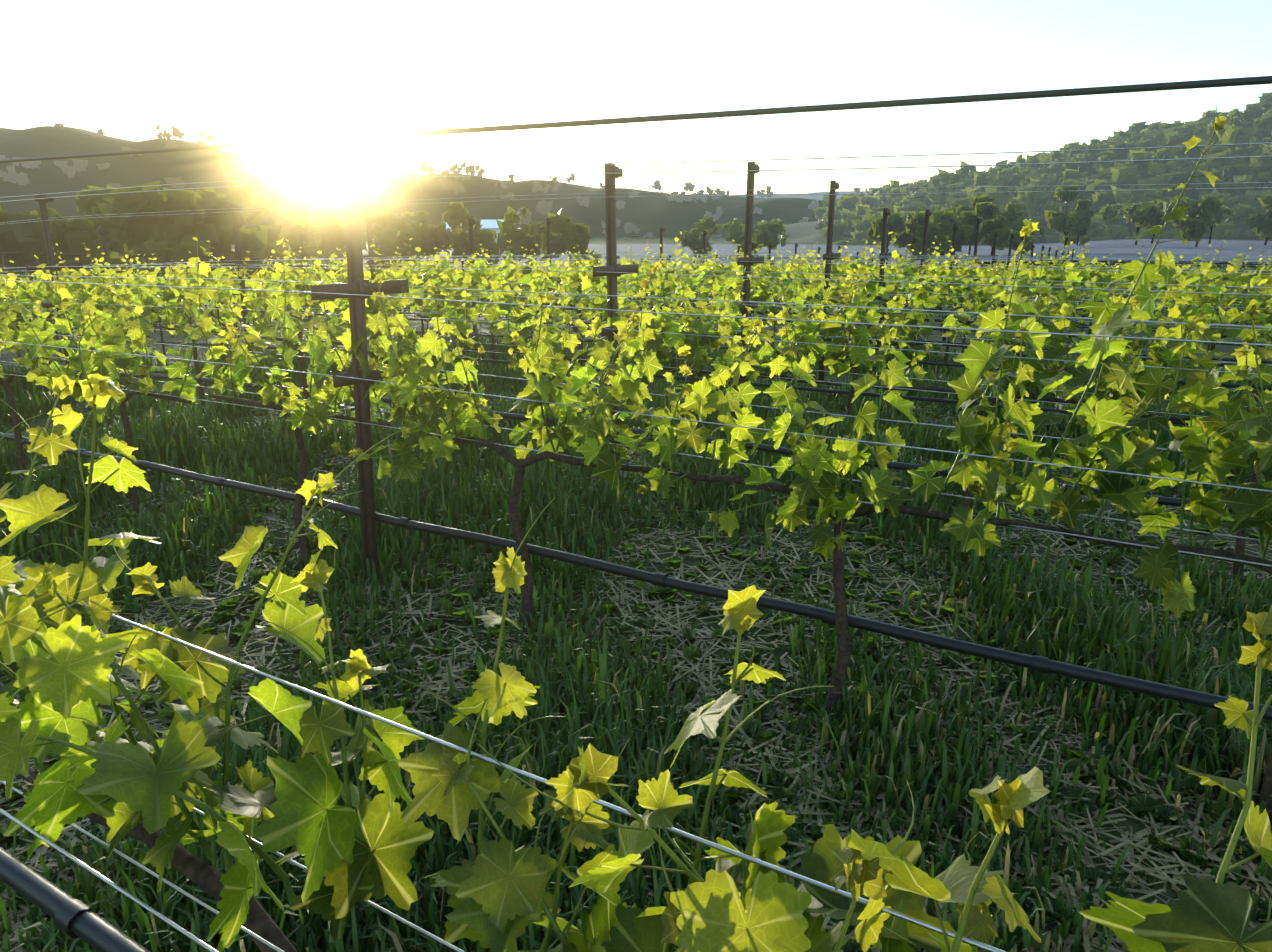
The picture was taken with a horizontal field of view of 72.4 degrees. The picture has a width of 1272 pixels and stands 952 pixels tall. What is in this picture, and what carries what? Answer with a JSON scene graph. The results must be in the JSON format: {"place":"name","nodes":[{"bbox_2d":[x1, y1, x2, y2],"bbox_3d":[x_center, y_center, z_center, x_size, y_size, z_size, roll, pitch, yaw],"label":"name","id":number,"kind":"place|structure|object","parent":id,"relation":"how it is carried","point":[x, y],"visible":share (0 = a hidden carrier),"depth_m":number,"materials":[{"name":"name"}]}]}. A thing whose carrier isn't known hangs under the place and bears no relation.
{"place":"outdoors","nodes":[
{"label":"outdoors","id":0,"kind":"place"},
{"bbox_2d":[54,290,664,331],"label":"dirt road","id":1,"kind":"structure","parent":0,"point":[311,318],"depth_m":35.76,"materials":[{"name":"brown soil"}]},
{"bbox_2d":[0,126,824,237],"bbox_3d":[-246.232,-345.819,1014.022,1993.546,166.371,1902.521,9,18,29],"label":"hill","id":2,"kind":"structure","parent":0,"point":[645,215],"depth_m":836.00,"materials":[{"name":"green plant"}]},
{"bbox_2d":[0,92,1271,313],"bbox_3d":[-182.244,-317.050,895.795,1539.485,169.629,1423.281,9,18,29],"label":"trees","id":3,"kind":"object","parent":2,"relation":"on","point":[1126,208],"visible":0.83,"depth_m":143.64,"materials":[{"name":"green plant"}]},
{"bbox_2d":[0,324,1271,951],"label":"grass","id":4,"kind":"structure","parent":0,"point":[1094,628],"depth_m":3.10,"materials":[{"name":"green plant"}]},
{"bbox_2d":[0,231,1271,439],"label":"vine leaves","id":5,"kind":"object","parent":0,"point":[112,343],"visible":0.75,"depth_m":5.38,"materials":[{"name":"green plant"}]},
{"bbox_2d":[0,237,1271,951],"bbox_3d":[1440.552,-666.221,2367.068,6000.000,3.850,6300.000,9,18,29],"label":"terrain","id":6,"kind":"structure","parent":0,"point":[710,621],"depth_m":3.94,"materials":[{"name":"soil"}]},
{"bbox_2d":[0,162,1073,585],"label":"trellis posts","id":7,"kind":"object","parent":6,"relation":"on","point":[356,192],"visible":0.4,"depth_m":5.19,"materials":[{"name":"brown wood"}]},
{"bbox_2d":[0,76,1271,951],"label":"drip tubes","id":8,"kind":"object","parent":7,"relation":"attached to","point":[75,919],"visible":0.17,"depth_m":2.46,"materials":[{"name":"black"}]},
{"bbox_2d":[0,142,1271,951],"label":"trellis wires","id":9,"kind":"object","parent":7,"relation":"attached to","point":[903,916],"visible":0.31,"depth_m":2.76,"materials":[{"name":"silver metal"}]},
{"bbox_2d":[0,389,1271,951],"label":"straw litter","id":10,"kind":"object","parent":6,"relation":"on","point":[1124,841],"visible":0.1,"depth_m":3.02,"materials":[{"name":"beige plant"}]},
{"bbox_2d":[0,372,1271,951],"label":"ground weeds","id":11,"kind":"object","parent":6,"relation":"on","point":[402,654],"visible":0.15,"depth_m":3.19,"materials":[{"name":"green plant"}]},
{"bbox_2d":[0,286,1271,951],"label":"vine trunks","id":12,"kind":"object","parent":6,"relation":"on","point":[260,922],"visible":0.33,"depth_m":3.27,"materials":[{"name":"brown wood"}]},
{"bbox_2d":[0,116,1271,951],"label":"vine leaves","id":13,"kind":"object","parent":12,"relation":"attached to","point":[495,890],"visible":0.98,"depth_m":0.98,"materials":[{"name":"green plant"}]},
{"bbox_2d":[2,193,1271,309],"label":"tree trunks","id":14,"kind":"object","parent":6,"relation":"on","point":[1066,240],"visible":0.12,"depth_m":117.03,"materials":[{"name":"brown plant"}]},
{"bbox_2d":[0,98,1271,951],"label":"vine shoots","id":15,"kind":"object","parent":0,"point":[693,875],"visible":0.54,"depth_m":1.07,"materials":[{"name":"green plant"}]},
{"bbox_2d":[0,233,1271,335],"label":"vine leaves","id":16,"kind":"object","parent":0,"point":[534,273],"visible":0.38,"depth_m":12.12,"materials":[{"name":"green plant"}]},
{"bbox_2d":[0,0,1271,194],"label":"sky","id":17,"kind":"structure","parent":0,"point":[236,71],"materials":[{"name":"white"}]},
{"bbox_2d":[778,221,822,242],"bbox_3d":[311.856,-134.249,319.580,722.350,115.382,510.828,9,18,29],"label":"building","id":18,"kind":"structure","parent":0,"point":[805,232],"depth_m":440.67,"materials":[{"name":"white paint"}]},
{"bbox_2d":[740,191,869,199],"bbox_3d":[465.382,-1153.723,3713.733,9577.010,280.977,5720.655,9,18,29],"label":"distant hill","id":19,"kind":"structure","parent":0,"point":[818,197],"depth_m":5205.81,"materials":[{"name":"green plant"}]},
{"bbox_2d":[420,239,1271,274],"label":"gravel yard","id":20,"kind":"structure","parent":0,"point":[1125,249],"depth_m":141.68,"materials":[{"name":"grey gravel"}]},
{"bbox_2d":[446,228,499,243],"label":"barn walls","id":21,"kind":"structure","parent":20,"relation":"on","point":[497,230],"depth_m":241.62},
{"bbox_2d":[443,220,503,227],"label":"barn roof","id":22,"kind":"structure","parent":21,"relation":"on","point":[489,223],"depth_m":243.26,"materials":[{"name":"silver metal"}]}
]}

